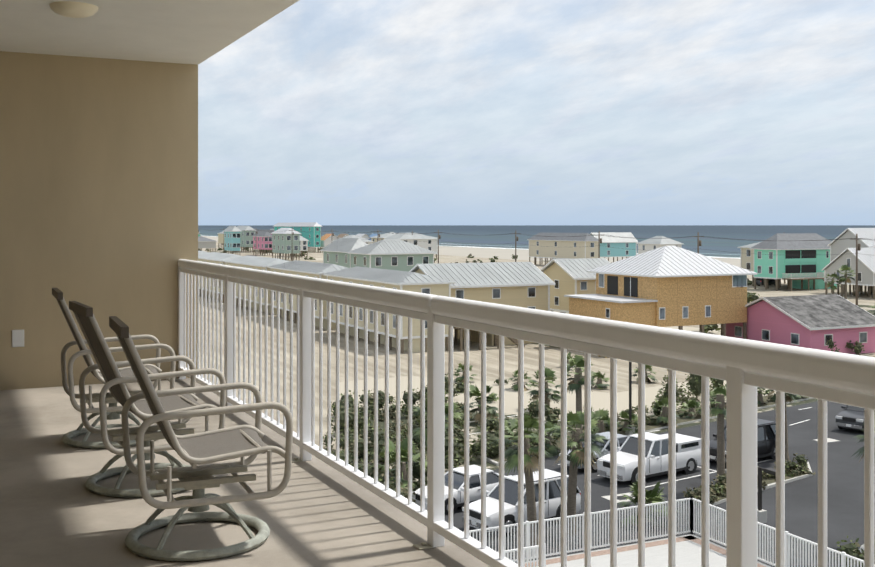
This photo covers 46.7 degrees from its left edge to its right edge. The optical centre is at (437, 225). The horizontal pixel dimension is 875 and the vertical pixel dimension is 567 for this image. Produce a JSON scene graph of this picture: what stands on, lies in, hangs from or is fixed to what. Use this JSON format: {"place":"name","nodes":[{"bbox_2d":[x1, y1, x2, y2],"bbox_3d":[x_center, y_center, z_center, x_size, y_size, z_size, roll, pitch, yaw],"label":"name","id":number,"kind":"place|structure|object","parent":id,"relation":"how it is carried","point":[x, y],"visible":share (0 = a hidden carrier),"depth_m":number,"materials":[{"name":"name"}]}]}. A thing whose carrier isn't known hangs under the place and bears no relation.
{"place":"outdoors","nodes":[
{"label":"outdoors","id":0,"kind":"place"},
{"bbox_2d":[0,51,197,389],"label":"balcony walls","id":1,"kind":"structure","parent":0,"point":[99,185],"depth_m":9.12,"materials":[{"name":"beige paint"}]},
{"bbox_2d":[12,330,23,346],"bbox_3d":[-3.665,0.989,8.850,0.100,0.150,0.014,0,0,-26],"label":"outlet plate","id":2,"kind":"object","parent":1,"relation":"attached to","point":[17,338],"visible":1,"depth_m":8.84,"materials":[{"name":"white paint"}]},
{"bbox_2d":[0,378,489,566],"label":"balcony floor","id":3,"kind":"structure","parent":1,"relation":"attached to","point":[56,512],"depth_m":5.07,"materials":[{"name":"beige concrete"}]},
{"bbox_2d":[52,288,175,448],"bbox_3d":[-2.177,0.929,6.787,0.743,1.008,0.648,0,0,-26],"label":"chair","id":4,"kind":"object","parent":3,"relation":"on","point":[114,411],"visible":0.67,"depth_m":6.64,"materials":[{"name":"brown"}]},
{"bbox_2d":[69,301,225,496],"bbox_3d":[-1.620,0.929,5.626,0.756,1.008,0.664,0,0,-26],"label":"chair","id":5,"kind":"object","parent":3,"relation":"on","point":[107,365],"visible":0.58,"depth_m":5.51,"materials":[{"name":"brown"}]},
{"bbox_2d":[109,316,292,560],"bbox_3d":[-1.089,0.929,4.613,0.756,1.008,0.664,0,0,-26],"label":"chair","id":6,"kind":"object","parent":3,"relation":"on","point":[217,445],"visible":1,"depth_m":4.50,"materials":[{"name":"brown"}]},
{"bbox_2d":[175,267,874,566],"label":"railing","id":7,"kind":"object","parent":3,"relation":"on","point":[741,467],"visible":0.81,"depth_m":4.13,"materials":[{"name":"white metal"}]},
{"bbox_2d":[178,259,874,394],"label":"handrail","id":8,"kind":"object","parent":7,"relation":"attached to","point":[849,372],"visible":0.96,"depth_m":3.23,"materials":[{"name":"white metal"}]},
{"bbox_2d":[0,0,298,64],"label":"balcony ceiling","id":9,"kind":"structure","parent":0,"point":[196,32],"depth_m":7.74,"materials":[{"name":"white paint"}]},
{"bbox_2d":[50,1,97,17],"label":"ceiling light","id":10,"kind":"object","parent":9,"relation":"attached to","point":[70,9],"visible":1,"depth_m":6.90,"materials":[{"name":"beige glass"}]},
{"bbox_2d":[202,236,740,267],"bbox_3d":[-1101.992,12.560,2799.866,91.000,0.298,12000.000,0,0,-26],"label":"beach","id":11,"kind":"structure","parent":0,"point":[522,254],"depth_m":446.47,"materials":[{"name":"beige sand"}]},
{"bbox_2d":[198,225,874,257],"bbox_3d":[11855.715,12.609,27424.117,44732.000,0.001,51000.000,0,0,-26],"label":"sea","id":12,"kind":"structure","parent":0,"point":[478,235],"depth_m":2016.40,"materials":[{"name":"blue liquid"}]},
{"bbox_2d":[215,236,740,258],"bbox_3d":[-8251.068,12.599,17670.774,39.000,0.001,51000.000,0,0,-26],"label":"surf","id":13,"kind":"structure","parent":12,"relation":"on","point":[528,249],"depth_m":546.85,"materials":[{"name":"liquid"}]},
{"bbox_2d":[198,0,874,224],"label":"sky","id":14,"kind":"structure","parent":0,"point":[325,112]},
{"bbox_2d":[199,242,874,451],"bbox_3d":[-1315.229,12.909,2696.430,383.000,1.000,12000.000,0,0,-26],"label":"ground","id":15,"kind":"structure","parent":0,"point":[552,358],"depth_m":93.55,"materials":[{"name":"beige sand"}]},
{"bbox_2d":[198,251,208,254],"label":"cream row house","id":16,"kind":"structure","parent":15,"relation":"on","point":[201,252],"depth_m":184.12,"materials":[{"name":"white wood"}]},
{"bbox_2d":[198,236,216,251],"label":"house","id":17,"kind":"structure","parent":15,"relation":"on","point":[204,242],"depth_m":436.03,"materials":[{"name":"brown wood"}]},
{"bbox_2d":[198,252,241,302],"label":"cream row house","id":18,"kind":"structure","parent":15,"relation":"on","point":[215,257],"depth_m":167.93,"materials":[{"name":"white wood"}]},
{"bbox_2d":[217,231,223,247],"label":"house","id":19,"kind":"structure","parent":15,"relation":"on","point":[221,237],"depth_m":551.93,"materials":[{"name":"brown wood"}]},
{"bbox_2d":[224,226,241,254],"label":"house","id":20,"kind":"structure","parent":15,"relation":"on","point":[232,238],"depth_m":390.98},
{"bbox_2d":[234,226,255,252],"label":"house","id":21,"kind":"structure","parent":15,"relation":"on","point":[246,240],"depth_m":459.77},
{"bbox_2d":[223,255,289,314],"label":"cream row house","id":22,"kind":"structure","parent":15,"relation":"on","point":[257,262],"depth_m":145.87,"materials":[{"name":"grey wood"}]},
{"bbox_2d":[252,231,271,255],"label":"house","id":23,"kind":"structure","parent":15,"relation":"on","point":[262,240],"depth_m":413.65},
{"bbox_2d":[255,230,274,251],"bbox_3d":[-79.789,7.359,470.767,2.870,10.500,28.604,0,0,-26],"label":"magenta house","id":24,"kind":"structure","parent":15,"relation":"on","point":[270,231],"depth_m":465.84,"materials":[{"name":"grey wood"}]},
{"bbox_2d":[271,228,300,259],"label":"house","id":25,"kind":"structure","parent":15,"relation":"on","point":[285,241],"depth_m":355.99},
{"bbox_2d":[283,236,308,256],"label":"house","id":26,"kind":"structure","parent":15,"relation":"on","point":[303,244],"depth_m":390.45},
{"bbox_2d":[273,222,321,252],"bbox_3d":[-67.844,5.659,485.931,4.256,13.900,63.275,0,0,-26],"label":"teal house","id":27,"kind":"structure","parent":15,"relation":"on","point":[312,233],"depth_m":464.56,"materials":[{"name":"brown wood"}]},
{"bbox_2d":[268,260,347,329],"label":"cream row house","id":28,"kind":"structure","parent":15,"relation":"on","point":[308,269],"depth_m":126.62,"materials":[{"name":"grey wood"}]},
{"bbox_2d":[318,234,338,251],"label":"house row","id":29,"kind":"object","parent":15,"relation":"on","point":[326,240],"visible":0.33,"depth_m":458.82,"materials":[{"name":"brown wood"}]},
{"bbox_2d":[337,234,348,237],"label":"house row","id":30,"kind":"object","parent":15,"relation":"on","point":[341,235],"visible":0.1,"depth_m":460.26,"materials":[{"name":"grey wood"}]},
{"bbox_2d":[320,238,367,267],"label":"house","id":31,"kind":"structure","parent":15,"relation":"on","point":[336,251],"depth_m":172.32,"materials":[{"name":"grey wood"}]},
{"bbox_2d":[331,235,372,244],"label":"house","id":32,"kind":"structure","parent":15,"relation":"on","point":[367,241],"depth_m":302.47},
{"bbox_2d":[356,234,370,238],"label":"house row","id":33,"kind":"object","parent":15,"relation":"on","point":[365,236],"visible":0.12,"depth_m":458.97,"materials":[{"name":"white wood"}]},
{"bbox_2d":[370,232,395,242],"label":"house front","id":34,"kind":"structure","parent":15,"relation":"on","point":[377,238],"depth_m":401.84,"materials":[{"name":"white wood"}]},
{"bbox_2d":[323,266,454,353],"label":"cream row house","id":35,"kind":"structure","parent":15,"relation":"on","point":[407,281],"depth_m":101.88,"materials":[{"name":"grey wood"}]},
{"bbox_2d":[347,239,437,271],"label":"house","id":36,"kind":"structure","parent":15,"relation":"on","point":[395,254],"depth_m":159.67,"materials":[{"name":"grey wood"}]},
{"bbox_2d":[384,233,420,246],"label":"house","id":37,"kind":"structure","parent":15,"relation":"on","point":[411,239],"depth_m":332.65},
{"bbox_2d":[410,233,437,258],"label":"house front","id":38,"kind":"structure","parent":15,"relation":"on","point":[430,243],"depth_m":365.82,"materials":[{"name":"white wood"}]},
{"bbox_2d":[409,262,555,350],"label":"tan house","id":39,"kind":"structure","parent":15,"relation":"on","point":[523,284],"depth_m":105.16,"materials":[{"name":"beige paint"}]},
{"bbox_2d":[198,243,874,566],"bbox_3d":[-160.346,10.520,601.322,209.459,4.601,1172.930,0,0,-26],"label":"bushes","id":40,"kind":"object","parent":15,"relation":"on","point":[719,487],"visible":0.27,"depth_m":57.93,"materials":[{"name":"green plant"}]},
{"bbox_2d":[198,229,874,305],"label":"utility poles","id":41,"kind":"object","parent":15,"relation":"on","point":[858,247],"visible":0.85,"depth_m":168.21,"materials":[{"name":"brown wood"}]},
{"bbox_2d":[211,244,874,481],"bbox_3d":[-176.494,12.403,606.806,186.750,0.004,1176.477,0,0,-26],"label":"shrubs","id":42,"kind":"object","parent":15,"relation":"on","point":[600,400],"visible":0.08,"depth_m":72.06,"materials":[{"name":"green plant"}]},
{"bbox_2d":[472,394,813,465],"bbox_3d":[22.542,12.342,70.618,53.529,0.134,3.387,0,0,-40],"label":"bed","id":43,"kind":"object","parent":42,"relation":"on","point":[648,428],"visible":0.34,"depth_m":63.02,"materials":[{"name":"green plant"}]},
{"bbox_2d":[527,233,597,264],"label":"cream house","id":44,"kind":"structure","parent":15,"relation":"on","point":[562,245],"depth_m":302.13,"materials":[{"name":"beige paint"}]},
{"bbox_2d":[540,258,609,312],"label":"cream house","id":45,"kind":"structure","parent":15,"relation":"on","point":[570,276],"depth_m":119.47,"materials":[{"name":"beige paint"}]},
{"bbox_2d":[590,232,637,261],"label":"teal house","id":46,"kind":"structure","parent":15,"relation":"on","point":[627,244],"depth_m":318.18,"materials":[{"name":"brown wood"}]},
{"bbox_2d":[516,534,770,566],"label":"pool deck","id":47,"kind":"structure","parent":15,"relation":"on","point":[688,550],"depth_m":33.41,"materials":[{"name":"white concrete"}]},
{"bbox_2d":[463,496,874,566],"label":"pool fence","id":48,"kind":"object","parent":47,"relation":"on","point":[691,529],"visible":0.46,"depth_m":33.40,"materials":[{"name":"white metal"}]},
{"bbox_2d":[636,236,682,253],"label":"house","id":49,"kind":"structure","parent":15,"relation":"on","point":[648,245],"depth_m":268.58,"materials":[{"name":"white metal"}]},
{"bbox_2d":[587,246,756,338],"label":"house","id":50,"kind":"structure","parent":15,"relation":"on","point":[660,270],"depth_m":100.31,"materials":[{"name":"brown wood"}]},
{"bbox_2d":[738,242,787,288],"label":"house front","id":51,"kind":"structure","parent":15,"relation":"on","point":[746,261],"depth_m":207.79,"materials":[{"name":"beige paint"}]},
{"bbox_2d":[756,278,774,285],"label":"dark car","id":52,"kind":"object","parent":15,"relation":"on","point":[759,281],"visible":0.46,"depth_m":206.19,"materials":[{"name":"grey paint"}]},
{"bbox_2d":[750,233,836,290],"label":"mint house","id":53,"kind":"structure","parent":15,"relation":"on","point":[769,266],"depth_m":195.10,"materials":[{"name":"teal paint"}]},
{"bbox_2d":[784,249,828,277],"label":"mint house porch","id":54,"kind":"object","parent":53,"relation":"in","point":[795,256],"visible":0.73,"depth_m":194.09,"materials":[{"name":"teal wood"}]},
{"bbox_2d":[726,294,874,353],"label":"pink house","id":55,"kind":"structure","parent":15,"relation":"on","point":[813,321],"depth_m":98.60,"materials":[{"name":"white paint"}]},
{"bbox_2d":[822,248,874,298],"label":"house","id":56,"kind":"structure","parent":15,"relation":"on","point":[866,265],"depth_m":174.17,"materials":[{"name":"white paint"}]},
{"bbox_2d":[836,258,861,281],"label":"windows","id":57,"kind":"structure","parent":56,"relation":"attached to","point":[859,273],"depth_m":174.11,"materials":[{"name":"white paint"}]},
{"bbox_2d":[827,228,874,295],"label":"grey house","id":58,"kind":"structure","parent":15,"relation":"on","point":[838,247],"depth_m":182.25,"materials":[{"name":"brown wood"}]},
{"bbox_2d":[425,401,874,566],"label":"asphalt","id":59,"kind":"structure","parent":0,"point":[845,494],"depth_m":46.82,"materials":[{"name":"grey asphalt"}]},
{"bbox_2d":[412,465,504,514],"bbox_3d":[1.178,11.682,44.958,4.840,1.526,2.220,0,0,-36],"label":"white car","id":60,"kind":"object","parent":59,"relation":"on","point":[492,479],"visible":0.58,"depth_m":44.30,"materials":[{"name":"white paint"}]},
{"bbox_2d":[462,469,580,536],"bbox_3d":[3.517,11.481,42.061,5.090,1.953,2.380,0,0,-36],"label":"white suv","id":61,"kind":"object","parent":59,"relation":"on","point":[552,494],"visible":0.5,"depth_m":41.52,"materials":[{"name":"white paint"}]},
{"bbox_2d":[559,432,627,472],"bbox_3d":[8.556,11.682,52.366,4.840,1.526,2.220,0,0,-36],"label":"sedan car","id":62,"kind":"object","parent":59,"relation":"on","point":[621,440],"visible":0.27,"depth_m":51.60,"materials":[{"name":"grey paint"}]},
{"bbox_2d":[597,432,700,483],"bbox_3d":[10.580,11.464,50.251,5.840,1.990,2.420,0,0,-36],"label":"pickup car","id":63,"kind":"object","parent":59,"relation":"on","point":[688,454],"visible":0.81,"depth_m":49.44,"materials":[{"name":"white paint"}]},
{"bbox_2d":[472,407,838,502],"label":"parking lines","id":64,"kind":"object","parent":59,"relation":"on","point":[620,498],"visible":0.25,"depth_m":49.37,"materials":[{"name":"paint"}]},
{"bbox_2d":[625,361,775,522],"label":"lamp posts","id":65,"kind":"object","parent":59,"relation":"on","point":[761,515],"visible":0.35,"depth_m":42.29,"materials":[{"name":"brown metal"}]},
{"bbox_2d":[709,419,775,463],"bbox_3d":[16.198,11.481,53.574,5.090,1.953,2.380,0,0,-36],"label":"black suv","id":66,"kind":"object","parent":59,"relation":"on","point":[766,437],"visible":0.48,"depth_m":53.22,"materials":[{"name":"black paint"}]},
{"bbox_2d":[697,462,811,504],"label":"curb","id":67,"kind":"structure","parent":59,"relation":"on","point":[770,482],"depth_m":48.85,"materials":[{"name":"beige concrete"}]},
{"bbox_2d":[836,405,874,429],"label":"car","id":68,"kind":"object","parent":59,"relation":"on","point":[850,417],"visible":0.54,"depth_m":60.70,"materials":[{"name":"grey paint"}]},
{"bbox_2d":[859,540,874,560],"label":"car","id":69,"kind":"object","parent":59,"relation":"on","point":[862,546],"depth_m":38.34,"materials":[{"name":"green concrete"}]},
{"bbox_2d":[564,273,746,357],"bbox_3d":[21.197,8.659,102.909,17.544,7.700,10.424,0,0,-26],"label":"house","id":70,"kind":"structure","parent":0,"point":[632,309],"depth_m":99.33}
]}

